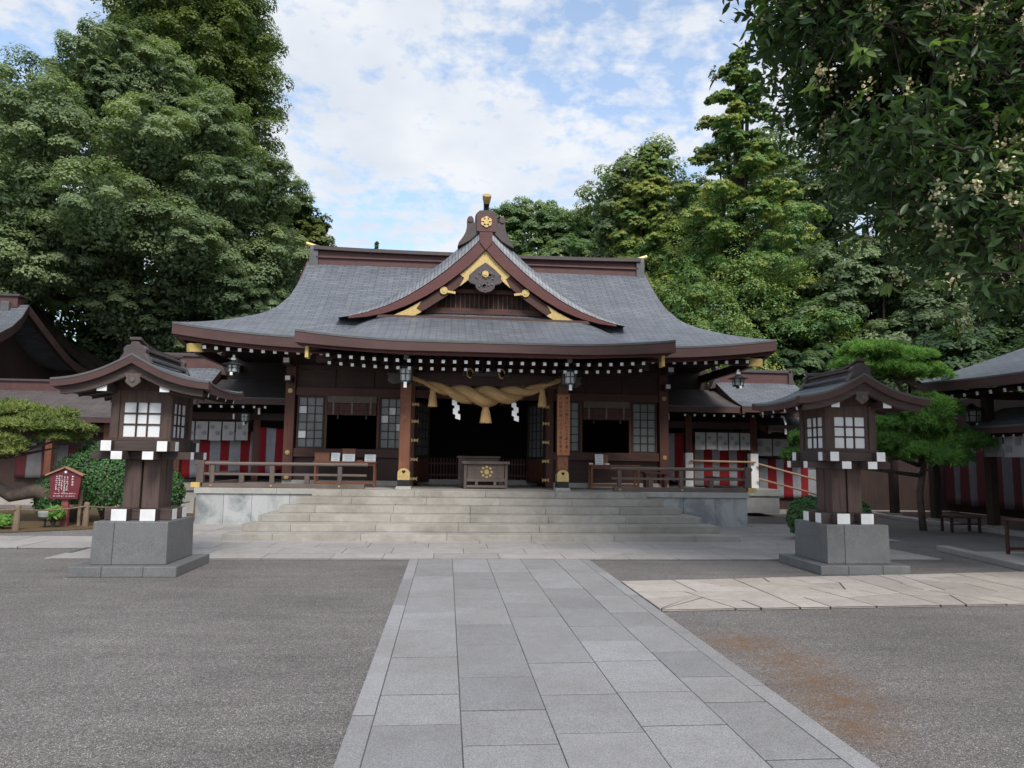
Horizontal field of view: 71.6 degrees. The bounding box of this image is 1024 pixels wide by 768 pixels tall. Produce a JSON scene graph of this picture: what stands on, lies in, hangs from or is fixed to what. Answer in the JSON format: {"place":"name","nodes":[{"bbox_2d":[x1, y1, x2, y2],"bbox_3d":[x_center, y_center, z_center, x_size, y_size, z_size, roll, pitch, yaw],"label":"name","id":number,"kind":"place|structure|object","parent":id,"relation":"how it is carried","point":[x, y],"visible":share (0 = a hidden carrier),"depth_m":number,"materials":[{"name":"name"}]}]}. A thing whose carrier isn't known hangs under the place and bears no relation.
{"place":"outdoors","nodes":[
{"label":"outdoors","id":0,"kind":"place"},
{"bbox_2d":[0,508,194,532],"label":"garden soil","id":1,"kind":"structure","parent":0,"point":[31,521],"depth_m":15.95,"materials":[{"name":"brown soil"}]},
{"bbox_2d":[0,513,12,528],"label":"plant","id":2,"kind":"object","parent":1,"relation":"on","point":[6,519],"visible":0.84,"depth_m":14.70,"materials":[{"name":"green plant"}]},
{"bbox_2d":[12,504,20,530],"bbox_3d":[-10.108,2.731,14.489,0.132,0.534,0.118,1,-6,-5],"label":"fence post","id":3,"kind":"object","parent":1,"relation":"on","point":[16,520],"visible":0.92,"depth_m":14.45,"materials":[{"name":"brown wood"}]},
{"bbox_2d":[0,501,189,510],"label":"fence rope","id":4,"kind":"object","parent":3,"relation":"attached to","point":[65,508],"visible":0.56,"depth_m":15.12,"materials":[{"name":"brown fabric"}]},
{"bbox_2d":[38,511,48,526],"bbox_3d":[-9.953,2.888,15.143,0.300,0.360,0.292,1,-6,-5],"label":"garden lamp","id":5,"kind":"object","parent":1,"relation":"on","point":[41,514],"visible":0.8,"depth_m":15.04,"materials":[{"name":"grey metal"}]},
{"bbox_2d":[0,396,100,521],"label":"pine tree","id":6,"kind":"object","parent":1,"relation":"on","point":[62,423],"visible":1,"depth_m":15.95,"materials":[{"name":"green plant"}]},
{"bbox_2d":[44,504,66,526],"bbox_3d":[-9.827,2.831,15.203,0.498,0.505,0.414,1,-6,-5],"label":"plant","id":7,"kind":"object","parent":1,"relation":"on","point":[54,516],"visible":0.87,"depth_m":15.16,"materials":[{"name":"green plant"}]},
{"bbox_2d":[30,469,99,513],"bbox_3d":[-10.626,2.612,16.824,1.418,1.264,1.401,1,-6,-5],"label":"clipped bush","id":8,"kind":"object","parent":1,"relation":"on","point":[40,504],"visible":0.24,"depth_m":16.38,"materials":[{"name":"green plant"}]},
{"bbox_2d":[45,466,85,525],"bbox_3d":[-9.724,2.455,15.502,0.782,1.304,0.340,1,-6,-5],"label":"notice board","id":9,"kind":"object","parent":1,"relation":"on","point":[65,483],"visible":1,"depth_m":15.43,"materials":[{"name":"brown wood"}]},
{"bbox_2d":[82,502,89,525],"bbox_3d":[-9.332,2.854,15.557,0.132,0.534,0.118,1,-6,-5],"label":"fence post","id":10,"kind":"object","parent":1,"relation":"on","point":[85,519],"visible":0.98,"depth_m":15.52,"materials":[{"name":"brown wood"}]},
{"bbox_2d":[51,439,141,519],"bbox_3d":[-9.541,2.263,16.666,2.329,1.956,1.834,1,-6,-5],"label":"clipped bush","id":11,"kind":"object","parent":1,"relation":"on","point":[116,467],"visible":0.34,"depth_m":16.05,"materials":[{"name":"green plant"}]},
{"bbox_2d":[118,468,186,505],"bbox_3d":[-8.582,2.578,17.017,1.501,1.428,1.407,1,-6,-5],"label":"clipped bush","id":12,"kind":"object","parent":1,"relation":"on","point":[177,481],"visible":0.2,"depth_m":17.01,"materials":[{"name":"green plant"}]},
{"bbox_2d":[0,0,907,344],"label":"sky","id":13,"kind":"structure","parent":0,"point":[404,114],"materials":[{"name":"blue"}]},
{"bbox_2d":[0,523,940,559],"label":"forecourt paving","id":14,"kind":"structure","parent":0,"point":[769,541],"depth_m":12.42,"materials":[{"name":"stone"}]},
{"bbox_2d":[194,479,749,541],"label":"stone terrace","id":15,"kind":"structure","parent":14,"relation":"on","point":[424,512],"depth_m":15.10,"materials":[{"name":"stone"}]},
{"bbox_2d":[190,460,367,488],"bbox_3d":[-5.516,2.256,17.919,3.980,0.618,2.915,1,-6,-5],"label":"wooden railing","id":16,"kind":"object","parent":15,"relation":"on","point":[201,472],"visible":1,"depth_m":16.53,"materials":[{"name":"brown wood"}]},
{"bbox_2d":[313,461,377,486],"bbox_3d":[-4.154,2.250,17.734,1.540,0.628,0.450,1,-6,-5],"label":"side table","id":17,"kind":"object","parent":15,"relation":"on","point":[316,478],"visible":0.85,"depth_m":17.57,"materials":[{"name":"brown wood"}]},
{"bbox_2d":[314,453,330,460],"bbox_3d":[-4.714,1.817,17.713,0.380,0.208,0.300,1,-6,-5],"label":"wooden box","id":18,"kind":"object","parent":17,"relation":"on","point":[322,456],"visible":0.83,"depth_m":17.57,"materials":[{"name":"brown wood"}]},
{"bbox_2d":[331,453,339,460],"bbox_3d":[-4.380,1.813,17.630,0.220,0.208,0.105,1,-6,-5],"label":"paper sign","id":19,"kind":"object","parent":17,"relation":"on","point":[335,456],"visible":1,"depth_m":17.61,"materials":[{"name":"white paper"}]},
{"bbox_2d":[342,454,354,461],"bbox_3d":[-4.055,1.831,17.638,0.310,0.183,0.105,1,-6,-5],"label":"paper sign","id":20,"kind":"object","parent":17,"relation":"on","point":[348,457],"visible":1,"depth_m":17.62,"materials":[{"name":"white paper"}]},
{"bbox_2d":[342,449,356,460],"bbox_3d":[-4.110,1.794,17.932,0.340,0.318,0.140,1,-6,-5],"label":"wooden box","id":21,"kind":"object","parent":17,"relation":"on","point":[349,451],"visible":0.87,"depth_m":17.88,"materials":[{"name":"brown wood"}]},
{"bbox_2d":[364,454,375,461],"bbox_3d":[-3.534,1.848,17.704,0.280,0.178,0.105,1,-6,-5],"label":"paper sign","id":22,"kind":"object","parent":17,"relation":"on","point":[369,458],"visible":1,"depth_m":17.68,"materials":[{"name":"white paper"}]},
{"bbox_2d":[172,193,776,490],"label":"shrine hall","id":23,"kind":"structure","parent":15,"relation":"on","point":[483,304],"depth_m":18.71,"materials":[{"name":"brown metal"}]},
{"bbox_2d":[222,355,244,374],"bbox_3d":[-6.744,-0.452,17.198,0.464,0.509,0.536,1,-6,-5],"label":"hanging lantern","id":24,"kind":"object","parent":23,"relation":"hanging from","point":[233,366],"visible":1,"depth_m":17.11,"materials":[{"name":"metal"}]},
{"bbox_2d":[238,409,252,424],"bbox_3d":[-7.558,0.933,20.109,0.374,0.468,0.432,1,-6,-5],"label":"hanging lantern","id":25,"kind":"object","parent":23,"relation":"hanging from","point":[245,414],"visible":1,"depth_m":20.03,"materials":[{"name":"metal"}]},
{"bbox_2d":[295,395,325,447],"bbox_3d":[-5.276,0.994,18.600,0.700,1.374,0.070,1,-6,-5],"label":"window","id":26,"kind":"structure","parent":23,"relation":"in","point":[310,409],"depth_m":18.60,"materials":[{"name":"grey wood"}]},
{"bbox_2d":[327,396,376,418],"bbox_3d":[-4.194,0.618,18.608,1.280,0.600,0.071,1,-6,-5],"label":"bamboo blind","id":27,"kind":"object","parent":23,"relation":"attached to","point":[337,406],"visible":1,"depth_m":18.63,"materials":[{"name":"wood"}]},
{"bbox_2d":[378,397,399,449],"bbox_3d":[-3.175,1.043,18.788,0.660,1.374,0.070,1,-6,-5],"label":"window","id":28,"kind":"structure","parent":23,"relation":"in","point":[389,418],"depth_m":18.79,"materials":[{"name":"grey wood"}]},
{"bbox_2d":[394,355,417,387],"bbox_3d":[-2.425,-0.341,16.249,0.520,0.880,0.600,1,-6,-5],"label":"hanging lantern","id":29,"kind":"object","parent":23,"relation":"hanging from","point":[405,376],"visible":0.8,"depth_m":16.12,"materials":[{"name":"metal"}]},
{"bbox_2d":[410,400,430,482],"bbox_3d":[-2.426,1.560,19.273,0.200,2.215,1.324,-1,-6,13],"label":"door","id":30,"kind":"structure","parent":23,"relation":"in","point":[421,441],"depth_m":19.37,"materials":[{"name":"brown wood"}]},
{"bbox_2d":[429,458,457,478],"bbox_3d":[-1.944,2.407,20.225,1.098,0.598,0.055,1,-6,-5],"label":"picket fence","id":31,"kind":"object","parent":23,"relation":"on","point":[443,474],"visible":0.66,"depth_m":20.20,"materials":[{"name":"brown wood"}]},
{"bbox_2d":[412,376,560,422],"bbox_3d":[-0.603,0.365,16.814,3.720,1.138,0.510,1,-6,-5],"label":"straw rope","id":32,"kind":"object","parent":23,"relation":"hanging from","point":[485,398],"visible":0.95,"depth_m":16.68,"materials":[{"name":"beige fabric"}]},
{"bbox_2d":[452,400,459,419],"bbox_3d":[-1.311,0.603,16.672,0.196,0.480,0.042,1,-6,-5],"label":"paper streamer","id":33,"kind":"object","parent":32,"relation":"hanging from","point":[455,409],"visible":1,"depth_m":16.66,"materials":[{"name":"white paper"}]},
{"bbox_2d":[511,403,518,421],"bbox_3d":[0.074,0.656,16.793,0.174,0.480,0.042,1,-6,-5],"label":"paper streamer","id":34,"kind":"object","parent":32,"relation":"hanging from","point":[514,413],"visible":1,"depth_m":16.78,"materials":[{"name":"white paper"}]},
{"bbox_2d":[500,459,526,479],"bbox_3d":[-0.002,2.452,20.398,1.058,0.598,0.055,1,-6,-5],"label":"picket fence","id":35,"kind":"object","parent":23,"relation":"on","point":[517,464],"visible":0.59,"depth_m":20.39,"materials":[{"name":"brown wood"}]},
{"bbox_2d":[527,403,549,483],"bbox_3d":[0.659,1.631,19.549,0.200,2.215,1.324,3,-7,-23],"label":"door","id":36,"kind":"structure","parent":23,"relation":"in","point":[536,416],"depth_m":19.65,"materials":[{"name":"brown wood"}]},
{"bbox_2d":[557,394,569,454],"bbox_3d":[1.233,0.974,17.005,0.324,1.465,0.040,1,-6,-5],"label":"text board","id":37,"kind":"object","parent":23,"relation":"attached to","point":[563,424],"visible":1,"depth_m":16.99,"materials":[{"name":"brown wood"}]},
{"bbox_2d":[555,401,579,451],"bbox_3d":[1.505,1.152,19.205,0.660,1.374,0.070,1,-6,-5],"label":"window","id":38,"kind":"structure","parent":23,"relation":"in","point":[574,405],"depth_m":19.22,"materials":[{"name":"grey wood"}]},
{"bbox_2d":[558,359,580,389],"bbox_3d":[1.340,-0.273,16.587,0.520,0.880,0.600,1,-6,-5],"label":"hanging lantern","id":39,"kind":"object","parent":23,"relation":"hanging from","point":[569,379],"visible":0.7,"depth_m":16.46,"materials":[{"name":"metal"}]},
{"bbox_2d":[583,401,629,423],"bbox_3d":[2.558,0.774,19.210,1.280,0.600,0.071,1,-6,-5],"label":"bamboo blind","id":40,"kind":"object","parent":23,"relation":"attached to","point":[620,412],"visible":1,"depth_m":19.23,"materials":[{"name":"wood"}]},
{"bbox_2d":[631,403,656,452],"bbox_3d":[3.606,1.200,19.392,0.700,1.374,0.070,1,-6,-5],"label":"window","id":41,"kind":"structure","parent":23,"relation":"in","point":[643,415],"depth_m":19.40,"materials":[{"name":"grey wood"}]},
{"bbox_2d":[728,369,748,388],"bbox_3d":[5.832,-0.120,18.315,0.464,0.509,0.536,1,-6,-5],"label":"hanging lantern","id":42,"kind":"object","parent":23,"relation":"hanging from","point":[737,379],"visible":1,"depth_m":18.21,"materials":[{"name":"metal"}]},
{"bbox_2d":[457,456,500,486],"bbox_3d":[-0.884,2.292,18.559,1.120,0.808,0.580,1,-6,-5],"label":"wooden chest","id":43,"kind":"object","parent":15,"relation":"on","point":[469,458],"visible":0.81,"depth_m":18.30,"materials":[{"name":"brown wood"}]},
{"bbox_2d":[462,461,509,488],"bbox_3d":[-0.676,2.292,17.922,1.180,0.678,0.700,1,-6,-5],"label":"offering box","id":44,"kind":"object","parent":15,"relation":"on","point":[476,472],"visible":1,"depth_m":17.63,"materials":[{"name":"brown wood"}]},
{"bbox_2d":[587,465,640,489],"bbox_3d":[2.623,2.407,18.338,1.310,0.628,0.450,1,-6,-5],"label":"side table","id":45,"kind":"object","parent":15,"relation":"on","point":[608,467],"visible":0.81,"depth_m":18.17,"materials":[{"name":"brown wood"}]},
{"bbox_2d":[594,454,602,464],"bbox_3d":[2.232,1.937,18.223,0.220,0.268,0.105,1,-6,-5],"label":"paper sign","id":46,"kind":"object","parent":45,"relation":"on","point":[598,459],"visible":1,"depth_m":18.20,"materials":[{"name":"white paper"}]},
{"bbox_2d":[641,472,668,486],"bbox_3d":[3.736,2.535,18.553,0.650,0.450,0.360,1,-6,-5],"label":"wooden bench","id":47,"kind":"object","parent":15,"relation":"on","point":[663,482],"visible":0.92,"depth_m":18.44,"materials":[{"name":"brown wood"}]},
{"bbox_2d":[610,467,755,492],"bbox_3d":[4.083,2.478,18.775,3.620,0.618,2.915,1,-6,-5],"label":"wooden railing","id":48,"kind":"object","parent":15,"relation":"on","point":[746,479],"visible":0.99,"depth_m":17.40,"materials":[{"name":"brown wood"}]},
{"bbox_2d":[785,494,816,533],"bbox_3d":[6.193,2.781,14.810,0.948,0.965,0.941,-2,-7,27],"label":"clipped bush","id":49,"kind":"object","parent":14,"relation":"on","point":[806,503],"visible":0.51,"depth_m":14.69,"materials":[{"name":"green plant"}]},
{"bbox_2d":[862,500,872,512],"bbox_3d":[7.365,2.873,15.314,0.860,0.919,0.889,5,-7,-32],"label":"clipped bush","id":50,"kind":"object","parent":14,"relation":"on","point":[866,508],"visible":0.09,"depth_m":15.09,"materials":[{"name":"green plant"}]},
{"bbox_2d":[0,505,1023,767],"bbox_3d":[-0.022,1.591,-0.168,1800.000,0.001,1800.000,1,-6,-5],"label":"ground","id":51,"kind":"structure","parent":0,"point":[260,663],"depth_m":5.72,"materials":[{"name":"grey gravel"}]},
{"bbox_2d":[0,293,89,378],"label":"hall","id":52,"kind":"structure","parent":51,"relation":"on","point":[30,347],"depth_m":27.89,"materials":[{"name":"brown metal"}]},
{"bbox_2d":[0,378,125,504],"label":"corridor","id":53,"kind":"object","parent":51,"relation":"on","point":[96,412],"visible":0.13,"depth_m":22.69,"materials":[{"name":"brown wood"}]},
{"bbox_2d":[14,445,91,477],"bbox_3d":[-14.513,2.448,22.484,2.400,1.050,0.098,1,-6,-5],"label":"striped curtain","id":54,"kind":"object","parent":53,"relation":"hanging from","point":[29,466],"visible":0.44,"depth_m":22.43,"materials":[{"name":"fabric"}]},
{"bbox_2d":[37,272,152,371],"bbox_3d":[-24.871,-1.843,38.473,14.320,14.281,9.530,4,-7,-26],"label":"evergreen tree","id":55,"kind":"object","parent":51,"relation":"on","point":[92,337],"visible":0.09,"depth_m":36.67,"materials":[{"name":"green plant"}]},
{"bbox_2d":[49,337,243,576],"bbox_3d":[-5.106,1.015,10.037,2.016,3.147,1.642,1,-6,-5],"label":"roofed lantern","id":56,"kind":"object","parent":51,"relation":"on","point":[145,529],"visible":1,"depth_m":9.64,"materials":[{"name":"brown wood"}]},
{"bbox_2d":[118,390,164,438],"bbox_3d":[-5.065,0.419,9.735,0.580,0.670,0.050,1,-6,-5],"label":"window","id":57,"kind":"structure","parent":56,"relation":"in","point":[141,411],"depth_m":9.73,"materials":[{"name":"white paper"}]},
{"bbox_2d":[173,395,188,439],"bbox_3d":[-4.744,0.464,10.118,0.050,0.670,0.580,1,-6,-5],"label":"window","id":58,"kind":"structure","parent":56,"relation":"in","point":[181,403],"depth_m":10.16,"materials":[{"name":"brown wood"}]},
{"bbox_2d":[0,17,314,370],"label":"camphor tree","id":59,"kind":"object","parent":51,"relation":"on","point":[140,103],"visible":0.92,"depth_m":30.39,"materials":[{"name":"green plant"}]},
{"bbox_2d":[69,0,294,239],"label":"tall tree","id":60,"kind":"object","parent":51,"relation":"on","point":[239,53],"visible":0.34,"depth_m":41.06,"materials":[{"name":"green plant"}]},
{"bbox_2d":[110,352,286,512],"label":"wing","id":61,"kind":"structure","parent":51,"relation":"on","point":[261,386],"depth_m":21.25,"materials":[{"name":"brown wood"}]},
{"bbox_2d":[151,431,252,477],"bbox_3d":[-9.204,2.067,20.706,3.240,1.420,0.096,1,-6,-5],"label":"striped curtain","id":62,"kind":"object","parent":61,"relation":"hanging from","point":[231,450],"visible":0.3,"depth_m":20.76,"materials":[{"name":"red fabric"}]},
{"bbox_2d":[191,420,251,440],"bbox_3d":[-8.565,1.340,20.477,2.040,0.576,0.041,1,-6,-5],"label":"door curtain","id":63,"kind":"object","parent":61,"relation":"hanging from","point":[215,430],"depth_m":20.49,"materials":[{"name":"fabric"}]},
{"bbox_2d":[258,427,283,472],"bbox_3d":[-6.731,1.938,20.536,1.170,1.370,0.097,1,-6,-5],"label":"striped curtain","id":64,"kind":"object","parent":61,"relation":"hanging from","point":[270,444],"visible":0.47,"depth_m":20.52,"materials":[{"name":"red fabric"}]},
{"bbox_2d":[97,260,303,359],"bbox_3d":[-15.971,-1.458,39.239,13.009,13.956,8.275,1,-6,-5],"label":"evergreen tree","id":65,"kind":"object","parent":51,"relation":"on","point":[201,316],"visible":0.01,"depth_m":36.98,"materials":[{"name":"green plant"}]},
{"bbox_2d":[263,195,336,277],"bbox_3d":[-11.765,-2.441,37.894,5.157,15.743,3.548,1,-6,-5],"label":"round tree","id":66,"kind":"object","parent":51,"relation":"on","point":[306,223],"visible":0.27,"depth_m":38.38,"materials":[{"name":"green plant"}]},
{"bbox_2d":[13,536,764,558],"bbox_3d":[-9.612,2.885,13.579,35.400,0.001,6.360,1,-6,-5],"label":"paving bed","id":67,"kind":"object","parent":51,"relation":"on","point":[367,547],"visible":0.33,"depth_m":11.80,"materials":[{"name":"grey stone"}]},
{"bbox_2d":[489,195,575,254],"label":"distant tree","id":68,"kind":"object","parent":51,"relation":"on","point":[521,219],"visible":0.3,"depth_m":55.67,"materials":[{"name":"green plant"}]},
{"bbox_2d":[48,280,1023,352],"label":"wood","id":69,"kind":"object","parent":51,"relation":"on","point":[59,313],"depth_m":57.99,"materials":[{"name":"green plant"}]},
{"bbox_2d":[522,231,594,256],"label":"distant tree","id":70,"kind":"object","parent":51,"relation":"on","point":[565,246],"visible":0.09,"depth_m":50.13,"materials":[{"name":"green plant"}]},
{"bbox_2d":[541,204,604,253],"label":"distant tree","id":71,"kind":"object","parent":51,"relation":"on","point":[581,227],"visible":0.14,"depth_m":54.25,"materials":[{"name":"green plant"}]},
{"bbox_2d":[572,132,720,283],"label":"camphor tree","id":72,"kind":"object","parent":51,"relation":"on","point":[618,177],"visible":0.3,"depth_m":40.88,"materials":[{"name":"green plant"}]},
{"bbox_2d":[604,143,719,381],"bbox_3d":[8.043,-3.937,37.255,10.270,19.171,8.127,1,-6,-5],"label":"ginkgo tree","id":73,"kind":"object","parent":51,"relation":"on","point":[644,204],"visible":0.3,"depth_m":38.40,"materials":[{"name":"green plant"}]},
{"bbox_2d":[668,367,799,512],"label":"wing","id":74,"kind":"structure","parent":51,"relation":"on","point":[722,404],"depth_m":21.94,"materials":[{"name":"brown wood"}]},
{"bbox_2d":[669,433,683,485],"bbox_3d":[4.655,2.273,21.651,1.180,1.650,0.092,1,-6,-5],"label":"striped curtain","id":75,"kind":"object","parent":74,"relation":"hanging from","point":[676,451],"visible":0.37,"depth_m":21.70,"materials":[{"name":"red fabric"}]},
{"bbox_2d":[692,443,744,485],"bbox_3d":[6.396,2.509,22.229,1.900,1.350,0.101,1,-6,-5],"label":"striped curtain","id":76,"kind":"object","parent":74,"relation":"hanging from","point":[724,455],"visible":0.45,"depth_m":22.23,"materials":[{"name":"red fabric"}]},
{"bbox_2d":[692,431,752,449],"bbox_3d":[6.465,1.750,21.770,1.940,0.566,0.041,1,-6,-5],"label":"door curtain","id":77,"kind":"object","parent":74,"relation":"hanging from","point":[711,440],"depth_m":21.77,"materials":[{"name":"fabric"}]},
{"bbox_2d":[757,438,788,455],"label":"door curtain","id":78,"kind":"object","parent":74,"relation":"hanging from","point":[764,446],"depth_m":22.24,"materials":[{"name":"fabric"}]},
{"bbox_2d":[758,458,816,497],"bbox_3d":[9.275,3.004,22.637,3.389,1.270,0.076,1,-6,-5],"label":"striped curtain","id":79,"kind":"object","parent":74,"relation":"hanging from","point":[785,478],"visible":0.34,"depth_m":22.59,"materials":[{"name":"red fabric"}]},
{"bbox_2d":[690,460,816,494],"bbox_3d":[7.584,3.146,21.440,4.354,1.650,0.495,0,-6,7],"label":"bamboo handrail","id":80,"kind":"object","parent":51,"relation":"on","point":[800,475],"visible":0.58,"depth_m":21.56,"materials":[{"name":"brown wood"}]},
{"bbox_2d":[645,45,879,383],"bbox_3d":[11.343,-6.184,35.318,14.666,23.257,11.863,1,-6,-5],"label":"ginkgo tree","id":81,"kind":"object","parent":51,"relation":"on","point":[738,222],"visible":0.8,"depth_m":34.49,"materials":[{"name":"green plant"}]},
{"bbox_2d":[671,121,871,336],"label":"camphor tree","id":82,"kind":"object","parent":51,"relation":"on","point":[773,134],"visible":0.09,"depth_m":42.06,"materials":[{"name":"green plant"}]},
{"bbox_2d":[750,343,837,387],"bbox_3d":[12.647,1.631,30.067,5.971,6.929,4.131,-1,-6,12],"label":"tree","id":83,"kind":"object","parent":51,"relation":"on","point":[816,358],"visible":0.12,"depth_m":29.71,"materials":[{"name":"green plant"}]},
{"bbox_2d":[752,358,929,574],"bbox_3d":[5.070,1.264,11.063,2.016,3.147,1.642,1,-6,-5],"label":"roofed lantern","id":84,"kind":"object","parent":51,"relation":"on","point":[838,531],"visible":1,"depth_m":10.69,"materials":[{"name":"brown wood"}]},
{"bbox_2d":[804,409,822,449],"bbox_3d":[4.725,0.696,11.082,0.050,0.670,0.580,1,-6,-5],"label":"window","id":85,"kind":"structure","parent":84,"relation":"in","point":[813,418],"depth_m":11.11,"materials":[{"name":"white paper"}]},
{"bbox_2d":[832,406,868,449],"bbox_3d":[5.111,0.668,10.762,0.580,0.670,0.050,1,-6,-5],"label":"window","id":86,"kind":"structure","parent":84,"relation":"in","point":[849,423],"depth_m":10.76,"materials":[{"name":"white paper"}]},
{"bbox_2d":[756,136,963,355],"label":"tree","id":87,"kind":"object","parent":51,"relation":"on","point":[814,222],"visible":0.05,"depth_m":41.05,"materials":[{"name":"green plant"}]},
{"bbox_2d":[757,413,981,514],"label":"wall","id":88,"kind":"structure","parent":51,"relation":"on","point":[875,489],"depth_m":22.96,"materials":[{"name":"brown wood"}]},
{"bbox_2d":[767,237,998,397],"bbox_3d":[16.997,-0.826,33.236,10.906,12.505,6.835,-3,-7,29],"label":"tree","id":89,"kind":"object","parent":51,"relation":"on","point":[866,275],"visible":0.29,"depth_m":32.32,"materials":[{"name":"green plant"}]},
{"bbox_2d":[778,337,1000,530],"bbox_3d":[9.151,1.175,17.363,4.962,4.765,2.616,0,-6,9],"label":"pine tree","id":90,"kind":"object","parent":51,"relation":"on","point":[930,441],"visible":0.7,"depth_m":16.99,"materials":[{"name":"green plant"}]},
{"bbox_2d":[855,204,1021,378],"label":"tree","id":91,"kind":"object","parent":51,"relation":"on","point":[875,307],"visible":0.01,"depth_m":41.12,"materials":[{"name":"green plant"}]},
{"bbox_2d":[862,220,1023,346],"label":"tree","id":92,"kind":"object","parent":51,"relation":"on","point":[1011,334],"visible":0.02,"depth_m":33.25,"materials":[{"name":"green plant"}]},
{"bbox_2d":[872,348,1023,536],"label":"side hall","id":93,"kind":"structure","parent":51,"relation":"on","point":[1002,413],"depth_m":17.58,"materials":[{"name":"brown wood"}]},
{"bbox_2d":[964,403,983,425],"bbox_3d":[11.416,0.786,17.621,0.494,0.618,0.570,1,-6,-5],"label":"hanging lantern","id":94,"kind":"object","parent":93,"relation":"hanging from","point":[971,418],"visible":0.92,"depth_m":17.52,"materials":[{"name":"metal"}]},
{"bbox_2d":[945,444,1023,510],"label":"striped curtain","id":95,"kind":"object","parent":93,"relation":"hanging from","point":[964,486],"visible":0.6,"depth_m":21.44,"materials":[{"name":"fabric"}]},
{"bbox_2d":[984,434,1023,456],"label":"door curtain","id":96,"kind":"object","parent":93,"relation":"hanging from","point":[1013,446],"depth_m":16.66,"materials":[{"name":"fabric"}]},
{"bbox_2d":[875,324,1023,399],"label":"pine tree","id":97,"kind":"object","parent":51,"relation":"on","point":[971,349],"visible":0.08,"depth_m":26.90,"materials":[{"name":"green plant"}]},
{"bbox_2d":[938,515,981,532],"bbox_3d":[10.800,3.375,17.103,0.800,0.372,0.420,1,-6,-5],"label":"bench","id":98,"kind":"object","parent":51,"relation":"on","point":[968,523],"visible":1,"depth_m":16.94,"materials":[{"name":"brown wood"}]},
{"bbox_2d":[936,545,1023,570],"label":"kerb","id":99,"kind":"structure","parent":51,"relation":"on","point":[999,561],"depth_m":11.89,"materials":[{"name":"stone"}]},
{"bbox_2d":[980,552,1023,561],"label":"side court","id":100,"kind":"object","parent":51,"relation":"on","point":[1017,556],"depth_m":12.69,"materials":[{"name":"concrete"}]},
{"bbox_2d":[1002,518,1023,553],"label":"court table","id":101,"kind":"object","parent":100,"relation":"on","point":[1007,538],"visible":1,"depth_m":12.88,"materials":[{"name":"brown wood"}]},
{"bbox_2d":[1005,337,1023,351],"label":"tree","id":102,"kind":"object","parent":51,"relation":"on","point":[1018,344],"visible":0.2,"depth_m":27.48,"materials":[{"name":"green plant"}]},
{"bbox_2d":[333,559,879,767],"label":"stone path","id":103,"kind":"structure","parent":0,"point":[491,656],"depth_m":4.92,"materials":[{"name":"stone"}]},
{"bbox_2d":[621,572,1023,610],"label":"flagstone path","id":104,"kind":"structure","parent":0,"point":[665,594],"depth_m":8.73,"materials":[{"name":"beige stone"}]},
{"bbox_2d":[708,0,1023,344],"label":"loquat tree","id":105,"kind":"object","parent":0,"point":[946,131],"visible":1,"depth_m":8.39,"materials":[{"name":"green plant"}]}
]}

